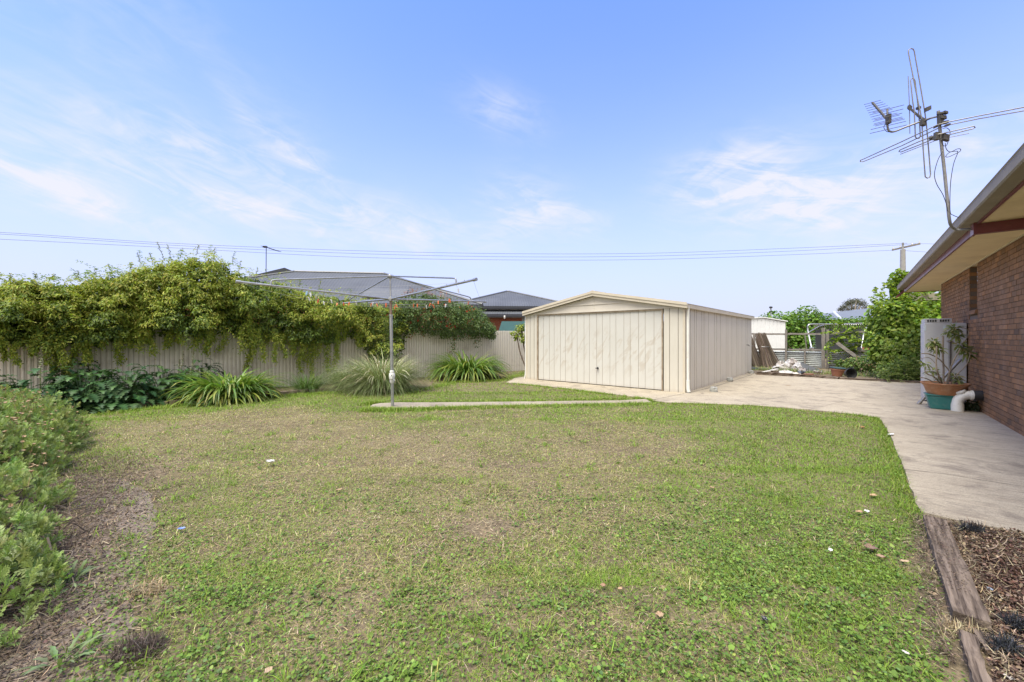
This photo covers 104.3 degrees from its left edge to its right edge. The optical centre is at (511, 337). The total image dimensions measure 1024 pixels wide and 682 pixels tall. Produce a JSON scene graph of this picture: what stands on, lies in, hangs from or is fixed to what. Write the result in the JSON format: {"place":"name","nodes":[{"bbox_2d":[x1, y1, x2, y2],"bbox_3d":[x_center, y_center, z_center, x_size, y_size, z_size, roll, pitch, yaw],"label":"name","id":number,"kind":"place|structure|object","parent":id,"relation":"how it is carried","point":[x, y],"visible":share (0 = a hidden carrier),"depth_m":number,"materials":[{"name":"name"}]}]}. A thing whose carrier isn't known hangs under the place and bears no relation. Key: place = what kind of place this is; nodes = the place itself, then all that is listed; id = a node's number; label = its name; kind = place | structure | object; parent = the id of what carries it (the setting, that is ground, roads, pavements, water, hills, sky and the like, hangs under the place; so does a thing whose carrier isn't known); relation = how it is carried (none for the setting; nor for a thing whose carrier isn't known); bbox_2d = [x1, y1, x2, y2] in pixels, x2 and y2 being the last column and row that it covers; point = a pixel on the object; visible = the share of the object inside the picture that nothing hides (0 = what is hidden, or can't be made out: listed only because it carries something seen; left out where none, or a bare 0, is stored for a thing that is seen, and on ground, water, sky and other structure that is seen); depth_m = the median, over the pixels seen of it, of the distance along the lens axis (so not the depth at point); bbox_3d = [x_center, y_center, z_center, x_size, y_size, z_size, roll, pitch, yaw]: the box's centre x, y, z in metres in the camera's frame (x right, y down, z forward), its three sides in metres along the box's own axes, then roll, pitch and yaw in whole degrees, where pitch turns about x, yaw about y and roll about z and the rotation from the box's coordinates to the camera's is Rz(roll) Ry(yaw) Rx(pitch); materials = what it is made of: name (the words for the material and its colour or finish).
{"place":"outdoors","nodes":[
{"label":"outdoors","id":0,"kind":"place"},
{"bbox_2d":[0,474,157,681],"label":"bare soil","id":1,"kind":"structure","parent":0,"point":[107,613],"depth_m":2.29,"materials":[{"name":"brown soil"}]},
{"bbox_2d":[9,629,105,675],"bbox_3d":[-2.066,1.464,1.833,0.310,0.096,0.269,0,0,0],"label":"weed seedling","id":2,"kind":"object","parent":1,"relation":"on","point":[53,650],"visible":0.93,"depth_m":1.84,"materials":[{"name":"green plant"}]},
{"bbox_2d":[33,558,100,593],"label":"weed seedling","id":3,"kind":"object","parent":1,"relation":"on","point":[85,570],"visible":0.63,"depth_m":2.47,"materials":[{"name":"green plant"}]},
{"bbox_2d":[51,628,123,669],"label":"weed seedling","id":4,"kind":"object","parent":1,"relation":"on","point":[88,636],"visible":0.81,"depth_m":1.93,"materials":[{"name":"green plant"}]},
{"bbox_2d":[101,584,139,606],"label":"weed seedling","id":5,"kind":"object","parent":1,"relation":"on","point":[117,600],"visible":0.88,"depth_m":2.25,"materials":[{"name":"green plant"}]},
{"bbox_2d":[97,621,173,672],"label":"root clump","id":6,"kind":"object","parent":1,"relation":"on","point":[145,642],"visible":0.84,"depth_m":1.88,"materials":[{"name":"brown plant"}]},
{"bbox_2d":[116,567,171,601],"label":"hay tuft","id":7,"kind":"object","parent":1,"relation":"on","point":[157,585],"visible":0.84,"depth_m":2.35,"materials":[{"name":"beige plant"}]},
{"bbox_2d":[121,268,556,330],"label":"neighbour house","id":8,"kind":"structure","parent":0,"point":[506,305],"depth_m":21.95,"materials":[{"name":"grey metal"}]},
{"bbox_2d":[263,246,280,265],"bbox_3d":[-13.818,-4.200,22.792,2.095,2.410,0.499,0,0,41],"label":"roof aerial","id":9,"kind":"object","parent":8,"relation":"on","point":[266,247],"visible":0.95,"depth_m":23.47,"materials":[{"name":"metal"}]},
{"bbox_2d":[499,321,524,330],"bbox_3d":[0.626,0.270,23.700,2.760,2.459,3.400,0,0,0],"label":"window awning","id":10,"kind":"object","parent":8,"relation":"in","point":[507,325],"visible":0.25,"depth_m":22.83,"materials":[{"name":"teal fabric"}]},
{"bbox_2d":[0,349,992,681],"bbox_3d":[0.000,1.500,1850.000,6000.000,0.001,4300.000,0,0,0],"label":"ground","id":11,"kind":"structure","parent":0,"point":[480,525],"depth_m":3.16,"materials":[{"name":"green plant"}]},
{"bbox_2d":[0,378,33,419],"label":"acanthus plant","id":12,"kind":"object","parent":11,"relation":"on","point":[12,386],"visible":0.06,"depth_m":7.42,"materials":[{"name":"green plant"}]},
{"bbox_2d":[0,347,93,415],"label":"acanthus plant","id":13,"kind":"object","parent":11,"relation":"on","point":[50,389],"visible":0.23,"depth_m":7.64,"materials":[{"name":"green plant"}]},
{"bbox_2d":[0,384,106,681],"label":"daisy bush","id":14,"kind":"object","parent":11,"relation":"on","point":[23,441],"visible":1,"depth_m":3.38,"materials":[{"name":"green plant"}]},
{"bbox_2d":[41,357,122,395],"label":"acanthus plant","id":15,"kind":"object","parent":11,"relation":"on","point":[51,374],"visible":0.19,"depth_m":9.09,"materials":[{"name":"green plant"}]},
{"bbox_2d":[41,366,140,413],"bbox_3d":[-8.748,1.101,8.240,1.677,1.046,1.666,0,0,35],"label":"acanthus plant","id":16,"kind":"object","parent":11,"relation":"on","point":[77,383],"visible":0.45,"depth_m":8.03,"materials":[{"name":"green plant"}]},
{"bbox_2d":[77,363,169,413],"bbox_3d":[-8.384,1.121,8.554,1.578,1.105,1.675,0,0,27],"label":"acanthus plant","id":17,"kind":"object","parent":11,"relation":"on","point":[114,394],"visible":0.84,"depth_m":8.37,"materials":[{"name":"green plant"}]},
{"bbox_2d":[139,401,151,407],"bbox_3d":[-7.916,1.449,8.615,0.224,0.120,0.110,-3,5,-41],"label":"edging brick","id":18,"kind":"object","parent":11,"relation":"on","point":[143,405],"visible":0.21,"depth_m":8.58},
{"bbox_2d":[128,347,199,402],"bbox_3d":[-8.182,0.929,9.395,1.702,1.436,1.721,0,0,0],"label":"acanthus plant","id":19,"kind":"object","parent":11,"relation":"on","point":[165,383],"visible":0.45,"depth_m":9.20,"materials":[{"name":"green plant"}]},
{"bbox_2d":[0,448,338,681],"bbox_3d":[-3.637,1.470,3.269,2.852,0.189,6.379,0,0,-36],"label":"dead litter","id":20,"kind":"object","parent":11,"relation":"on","point":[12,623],"visible":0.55,"depth_m":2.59,"materials":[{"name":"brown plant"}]},
{"bbox_2d":[169,399,181,404],"bbox_3d":[-7.540,1.457,8.931,0.224,0.120,0.110,-1,0,-43],"label":"edging brick","id":21,"kind":"object","parent":11,"relation":"on","point":[173,401],"visible":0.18,"depth_m":8.86,"materials":[{"name":"brown brick"}]},
{"bbox_2d":[185,396,214,406],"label":"weed plant","id":22,"kind":"object","parent":11,"relation":"on","point":[200,402],"visible":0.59,"depth_m":8.77,"materials":[{"name":"green plant"}]},
{"bbox_2d":[178,358,223,396],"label":"acanthus plant","id":23,"kind":"object","parent":11,"relation":"on","point":[201,374],"visible":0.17,"depth_m":10.31,"materials":[{"name":"green plant"}]},
{"bbox_2d":[155,367,290,407],"bbox_3d":[-6.805,1.375,9.640,2.924,1.324,2.700,0,0,0],"label":"agapanthus clump","id":24,"kind":"object","parent":11,"relation":"on","point":[242,388],"visible":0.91,"depth_m":9.12,"materials":[{"name":"green plant"}]},
{"bbox_2d":[0,326,524,397],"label":"corrugated fence","id":25,"kind":"object","parent":11,"relation":"on","point":[231,360],"visible":0.21,"depth_m":11.87,"materials":[{"name":"beige metal"}]},
{"bbox_2d":[0,242,416,380],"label":"climbing vine","id":26,"kind":"object","parent":25,"relation":"attached to","point":[95,312],"visible":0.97,"depth_m":10.15,"materials":[{"name":"green plant"}]},
{"bbox_2d":[386,287,498,353],"bbox_3d":[-2.462,-0.616,15.667,5.277,2.550,1.442,0,0,-39],"label":"climbing rose","id":27,"kind":"object","parent":25,"relation":"attached to","point":[461,318],"visible":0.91,"depth_m":15.25,"materials":[{"name":"green plant"}]},
{"bbox_2d":[289,390,298,393],"bbox_3d":[-5.829,1.466,10.637,0.224,0.120,0.110,-5,1,-44],"label":"edging brick","id":28,"kind":"object","parent":11,"relation":"on","point":[294,391],"visible":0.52,"depth_m":10.60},
{"bbox_2d":[276,368,331,393],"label":"ornamental grass","id":29,"kind":"object","parent":11,"relation":"on","point":[304,384],"depth_m":10.90,"materials":[{"name":"green plant"}]},
{"bbox_2d":[296,354,389,393],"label":"ornamental grass","id":30,"kind":"object","parent":11,"relation":"on","point":[337,378],"depth_m":11.33,"materials":[{"name":"green plant"}]},
{"bbox_2d":[324,349,439,397],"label":"ornamental grass","id":31,"kind":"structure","parent":11,"relation":"on","point":[375,381],"depth_m":10.73,"materials":[{"name":"green plant"}]},
{"bbox_2d":[380,559,427,595],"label":"seeding grass","id":32,"kind":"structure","parent":11,"relation":"on","point":[403,577],"depth_m":2.41,"materials":[{"name":"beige plant"}]},
{"bbox_2d":[419,350,518,382],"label":"agapanthus clump","id":33,"kind":"object","parent":11,"relation":"on","point":[465,369],"visible":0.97,"depth_m":14.01,"materials":[{"name":"green plant"}]},
{"bbox_2d":[0,421,966,681],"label":"clover cover","id":34,"kind":"object","parent":11,"relation":"on","point":[746,667],"visible":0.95,"depth_m":2.21,"materials":[{"name":"green plant"}]},
{"bbox_2d":[264,666,272,673],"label":"dry leaf","id":35,"kind":"object","parent":34,"relation":"on","point":[268,669],"visible":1,"depth_m":1.76,"materials":[{"name":"beige plant"}]},
{"bbox_2d":[656,611,663,616],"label":"dry leaf","id":36,"kind":"object","parent":34,"relation":"on","point":[659,613],"visible":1,"depth_m":2.11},
{"bbox_2d":[863,543,877,549],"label":"dry leaf","id":37,"kind":"object","parent":34,"relation":"on","point":[868,545],"visible":1,"depth_m":2.79,"materials":[{"name":"brown plant"}]},
{"bbox_2d":[510,323,524,365],"bbox_3d":[0.312,0.460,16.062,0.848,2.102,0.666,0,0,-24],"label":"citrus sapling","id":38,"kind":"object","parent":11,"relation":"on","point":[521,334],"visible":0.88,"depth_m":16.04,"materials":[{"name":"green plant"}]},
{"bbox_2d":[751,335,760,366],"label":"leaning timber boards","id":39,"kind":"object","parent":11,"relation":"on","point":[755,360],"visible":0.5,"depth_m":20.57,"materials":[{"name":"wood"}]},
{"bbox_2d":[755,332,778,366],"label":"leaning timber boards","id":40,"kind":"object","parent":11,"relation":"on","point":[767,357],"visible":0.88,"depth_m":20.25,"materials":[{"name":"wood"}]},
{"bbox_2d":[756,372,798,376],"bbox_3d":[10.456,1.448,15.680,1.424,0.159,0.198,0,0,42],"label":"timber sleeper","id":41,"kind":"object","parent":11,"relation":"on","point":[776,374],"visible":0.81,"depth_m":15.64,"materials":[{"name":"brown wood"}]},
{"bbox_2d":[772,360,789,370],"bbox_3d":[12.252,1.254,18.111,0.728,0.471,0.673,0,0,0],"label":"rubbish sack","id":42,"kind":"object","parent":11,"relation":"on","point":[781,364],"visible":0.79,"depth_m":17.95,"materials":[{"name":"white plastic"}]},
{"bbox_2d":[779,370,793,372],"bbox_3d":[10.932,1.386,15.900,0.850,0.209,0.462,0,0,0],"label":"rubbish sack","id":43,"kind":"object","parent":11,"relation":"on","point":[785,371],"visible":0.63,"depth_m":15.83,"materials":[{"name":"white plastic"}]},
{"bbox_2d":[784,358,797,368],"bbox_3d":[13.432,1.212,19.093,0.706,0.557,0.655,0,0,37],"label":"rubbish sack","id":44,"kind":"object","parent":11,"relation":"on","point":[791,362],"visible":0.61,"depth_m":18.95,"materials":[{"name":"white plastic"}]},
{"bbox_2d":[791,361,801,370],"bbox_3d":[13.025,1.280,18.098,0.596,0.420,0.560,0,0,0],"label":"rubbish sack","id":45,"kind":"object","parent":11,"relation":"on","point":[796,365],"visible":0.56,"depth_m":18.01,"materials":[{"name":"white plastic"}]},
{"bbox_2d":[800,362,824,372],"bbox_3d":[13.065,1.275,17.319,0.940,0.450,0.568,0,0,9],"label":"slate slab","id":46,"kind":"object","parent":11,"relation":"on","point":[805,366],"depth_m":17.29,"materials":[{"name":"grey stone"}]},
{"bbox_2d":[751,328,874,368],"bbox_3d":[14.879,0.514,19.725,5.422,1.987,0.200,0,0,40],"label":"timber fence","id":47,"kind":"object","parent":11,"relation":"on","point":[815,359],"visible":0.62,"depth_m":19.71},
{"bbox_2d":[836,342,855,356],"bbox_3d":[15.116,0.606,17.900,0.052,0.855,0.906,0,0,-42],"label":"leaning board","id":48,"kind":"object","parent":47,"relation":"attached to","point":[847,350],"visible":0.81,"depth_m":17.93,"materials":[{"name":"wood"}]},
{"bbox_2d":[821,320,875,363],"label":"vine shoots","id":49,"kind":"object","parent":47,"relation":"attached to","point":[851,339],"visible":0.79,"depth_m":18.67,"materials":[{"name":"green plant"}]},
{"bbox_2d":[751,366,877,376],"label":"back weeds","id":50,"kind":"object","parent":11,"relation":"on","point":[822,373],"visible":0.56,"depth_m":16.88,"materials":[{"name":"green plant"}]},
{"bbox_2d":[759,305,876,357],"bbox_3d":[23.510,-0.335,29.528,11.617,4.254,3.308,0,0,0],"label":"creeper hedge","id":51,"kind":"object","parent":11,"relation":"on","point":[794,324],"visible":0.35,"depth_m":29.20,"materials":[{"name":"green plant"}]},
{"bbox_2d":[798,374,838,378],"bbox_3d":[11.315,1.460,14.705,0.208,0.145,1.263,0,0,-33],"label":"timber sleeper","id":52,"kind":"object","parent":11,"relation":"on","point":[818,376],"visible":0.62,"depth_m":14.66,"materials":[{"name":"brown wood"}]},
{"bbox_2d":[830,366,845,376],"bbox_3d":[12.612,1.324,15.415,0.506,0.380,0.508,0,0,0],"label":"terracotta pot","id":53,"kind":"object","parent":11,"relation":"on","point":[837,371],"visible":0.99,"depth_m":15.29,"materials":[{"name":"orange ceramic"}]},
{"bbox_2d":[807,322,869,353],"bbox_3d":[18.896,0.315,23.154,4.372,2.409,1.360,0,0,-4],"label":"trampoline","id":54,"kind":"object","parent":11,"relation":"on","point":[818,343],"visible":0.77,"depth_m":23.54,"materials":[{"name":"metal"}]},
{"bbox_2d":[844,368,856,377],"bbox_3d":[12.368,1.306,14.601,0.395,0.395,0.264,0,0,0],"label":"black pot","id":55,"kind":"object","parent":11,"relation":"on","point":[850,372],"visible":0.93,"depth_m":14.58,"materials":[{"name":"plastic"}]},
{"bbox_2d":[837,298,868,311],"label":"gum tree","id":56,"kind":"object","parent":11,"relation":"on","point":[846,306],"visible":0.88,"depth_m":79.24,"materials":[{"name":"green plant"}]},
{"bbox_2d":[833,355,877,372],"bbox_3d":[15.035,1.124,17.559,1.409,0.981,2.692,0,0,0],"label":"nettle patch","id":57,"kind":"object","parent":11,"relation":"on","point":[865,365],"visible":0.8,"depth_m":17.02,"materials":[{"name":"green plant"}]},
{"bbox_2d":[839,377,919,382],"bbox_3d":[12.496,1.469,13.575,2.114,0.129,0.199,0,0,36],"label":"timber sleeper","id":58,"kind":"object","parent":11,"relation":"on","point":[865,379],"visible":0.57,"depth_m":13.53,"materials":[{"name":"brown wood"}]},
{"bbox_2d":[872,338,920,381],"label":"weedy shrub","id":59,"kind":"object","parent":11,"relation":"on","point":[895,373],"visible":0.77,"depth_m":13.50,"materials":[{"name":"green plant"}]},
{"bbox_2d":[862,268,940,375],"bbox_3d":[15.933,-0.507,15.598,6.923,4.341,3.321,0,0,-15],"label":"grape vine","id":60,"kind":"object","parent":11,"relation":"on","point":[887,314],"visible":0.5,"depth_m":14.60,"materials":[{"name":"green plant"}]},
{"bbox_2d":[892,241,920,275],"bbox_3d":[31.475,-3.067,31.880,0.469,9.134,1.704,0,0,-30],"label":"power pole","id":61,"kind":"object","parent":11,"relation":"on","point":[902,259],"visible":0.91,"depth_m":31.89,"materials":[{"name":"concrete"}]},
{"bbox_2d":[3,239,888,259],"bbox_3d":[-1.470,-6.222,27.169,66.053,1.874,1.341,0,0,-10],"label":"power line","id":62,"kind":"object","parent":61,"relation":"attached to","point":[402,258],"visible":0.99,"depth_m":26.32,"materials":[{"name":"grey metal"}]},
{"bbox_2d":[0,232,902,253],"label":"power line","id":63,"kind":"object","parent":61,"relation":"attached to","point":[428,252],"visible":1,"depth_m":27.31,"materials":[{"name":"grey metal"}]},
{"bbox_2d":[5,234,904,256],"bbox_3d":[-1.589,-6.482,27.014,66.323,1.865,1.571,0,0,-9],"label":"power line","id":64,"kind":"object","parent":61,"relation":"attached to","point":[422,255],"visible":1,"depth_m":26.69,"materials":[{"name":"grey metal"}]},
{"bbox_2d":[900,292,940,318],"bbox_3d":[17.212,-0.302,16.184,5.101,3.605,1.099,0,0,-33],"label":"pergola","id":65,"kind":"object","parent":11,"relation":"on","point":[931,295],"visible":0.23,"depth_m":15.38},
{"bbox_2d":[923,515,991,635],"bbox_3d":[2.852,1.469,2.600,0.138,0.099,1.525,0,0,42],"label":"timber sleeper","id":66,"kind":"object","parent":11,"relation":"on","point":[962,604],"visible":0.81,"depth_m":2.35,"materials":[{"name":"brown wood"}]},
{"bbox_2d":[896,143,1023,435],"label":"brick house","id":67,"kind":"structure","parent":11,"relation":"on","point":[986,305],"depth_m":6.84,"materials":[{"name":"brick"}]},
{"bbox_2d":[860,48,1023,230],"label":"tv antenna","id":68,"kind":"object","parent":67,"relation":"attached to","point":[939,135],"visible":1,"depth_m":6.06,"materials":[{"name":"metal"}]},
{"bbox_2d":[951,389,983,411],"bbox_3d":[9.078,1.256,7.948,0.444,0.445,0.196,0,0,34],"label":"drain pipe","id":69,"kind":"object","parent":67,"relation":"attached to","point":[959,399],"visible":0.99,"depth_m":7.93,"materials":[{"name":"white plastic"}]},
{"bbox_2d":[924,610,995,637],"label":"hay tuft","id":70,"kind":"object","parent":11,"relation":"on","point":[953,623],"visible":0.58,"depth_m":2.02,"materials":[{"name":"beige plant"}]},
{"bbox_2d":[901,511,1023,681],"bbox_3d":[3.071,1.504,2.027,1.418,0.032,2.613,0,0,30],"label":"mulch bed","id":71,"kind":"object","parent":11,"relation":"on","point":[994,679],"visible":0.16,"depth_m":2.42,"materials":[{"name":"beige wood"}]},
{"bbox_2d":[950,517,995,538],"bbox_3d":[3.477,1.462,3.027,0.325,0.189,0.240,0,0,0],"label":"netting scrap","id":72,"kind":"object","parent":71,"relation":"on","point":[973,528],"visible":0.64,"depth_m":3.02,"materials":[{"name":"black plastic"}]},
{"bbox_2d":[978,627,1023,662],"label":"netting scrap","id":73,"kind":"object","parent":71,"relation":"on","point":[1003,641],"visible":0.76,"depth_m":1.88,"materials":[{"name":"black plastic"}]},
{"bbox_2d":[989,608,1023,635],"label":"netting scrap","id":74,"kind":"object","parent":71,"relation":"on","point":[1015,621],"visible":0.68,"depth_m":2.02,"materials":[{"name":"black plastic"}]},
{"bbox_2d":[958,629,991,681],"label":"timber sleeper","id":75,"kind":"object","parent":11,"relation":"on","point":[972,655],"visible":0.98,"depth_m":1.81,"materials":[{"name":"brown wood"}]},
{"bbox_2d":[971,628,989,655],"bbox_3d":[2.289,1.485,1.938,0.039,0.051,0.160,0,0,34],"label":"timber splinter","id":76,"kind":"object","parent":11,"relation":"on","point":[979,634],"visible":0.73,"depth_m":1.93,"materials":[{"name":"brown wood"}]},
{"bbox_2d":[370,399,650,407],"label":"concrete path","id":77,"kind":"structure","parent":0,"point":[412,404],"depth_m":8.96,"materials":[{"name":"beige concrete"}]},
{"bbox_2d":[236,275,486,405],"bbox_3d":[-2.635,0.055,8.706,4.152,2.851,4.470,0,0,0],"label":"rotary clothesline","id":78,"kind":"object","parent":77,"relation":"on","point":[390,299],"visible":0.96,"depth_m":8.46,"materials":[{"name":"metal"}]},
{"bbox_2d":[0,0,1023,320],"label":"sky","id":79,"kind":"structure","parent":0,"point":[564,138],"materials":[{"name":"blue"}]},
{"bbox_2d":[506,370,1023,532],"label":"concrete driveway","id":80,"kind":"structure","parent":0,"point":[966,464],"depth_m":6.27,"materials":[{"name":"beige concrete"}]},
{"bbox_2d":[522,290,754,392],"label":"garage shed","id":81,"kind":"structure","parent":80,"relation":"on","point":[598,337],"depth_m":12.28,"materials":[{"name":"metal"}]},
{"bbox_2d":[539,310,661,389],"bbox_3d":[2.528,0.346,12.495,4.315,2.217,0.090,0,0,41],"label":"garage door","id":82,"kind":"structure","parent":81,"relation":"in","point":[624,349],"depth_m":12.28,"materials":[{"name":"metal"}]},
{"bbox_2d":[709,386,717,391],"bbox_3d":[5.513,1.411,10.874,0.196,0.135,0.197,0,0,45],"label":"concrete block","id":83,"kind":"object","parent":80,"relation":"on","point":[713,389],"depth_m":10.81,"materials":[{"name":"white concrete"}]},
{"bbox_2d":[923,392,953,409],"bbox_3d":[8.974,1.328,8.277,0.558,0.300,0.408,0,0,40],"label":"green tub","id":84,"kind":"object","parent":80,"relation":"on","point":[934,401],"visible":0.64,"depth_m":8.20,"materials":[{"name":"teal plastic"}]},
{"bbox_2d":[920,381,970,395],"bbox_3d":[8.994,1.056,8.277,0.724,0.240,0.724,0,0,0],"label":"terracotta bowl","id":85,"kind":"object","parent":84,"relation":"on","point":[949,389],"visible":0.9,"depth_m":8.10,"materials":[{"name":"ceramic"}]},
{"bbox_2d":[917,321,976,384],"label":"potted shrub","id":86,"kind":"object","parent":85,"relation":"on","point":[935,345],"visible":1,"depth_m":8.25,"materials":[{"name":"green plant"}]},
{"bbox_2d":[917,358,961,403],"bbox_3d":[9.322,0.971,8.693,0.736,1.045,0.068,0,0,24],"label":"leaning pipe","id":87,"kind":"object","parent":80,"relation":"on","point":[957,362],"visible":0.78,"depth_m":8.62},
{"bbox_2d":[921,318,966,402],"bbox_3d":[9.981,0.532,9.227,0.664,1.935,0.684,0,0,40],"label":"metal cabinet","id":88,"kind":"object","parent":80,"relation":"on","point":[932,328],"visible":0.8,"depth_m":9.06,"materials":[{"name":"metal"}]},
{"bbox_2d":[964,399,980,410],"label":"dark weed","id":89,"kind":"object","parent":80,"relation":"on","point":[973,406],"visible":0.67,"depth_m":8.08,"materials":[{"name":"green plant"}]},
{"bbox_2d":[751,317,787,350],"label":"white garden shed","id":90,"kind":"structure","parent":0,"point":[765,325],"depth_m":27.03,"materials":[{"name":"metal"}]},
{"bbox_2d":[788,308,872,348],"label":"distant house","id":91,"kind":"structure","parent":0,"point":[850,313],"depth_m":52.09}
]}

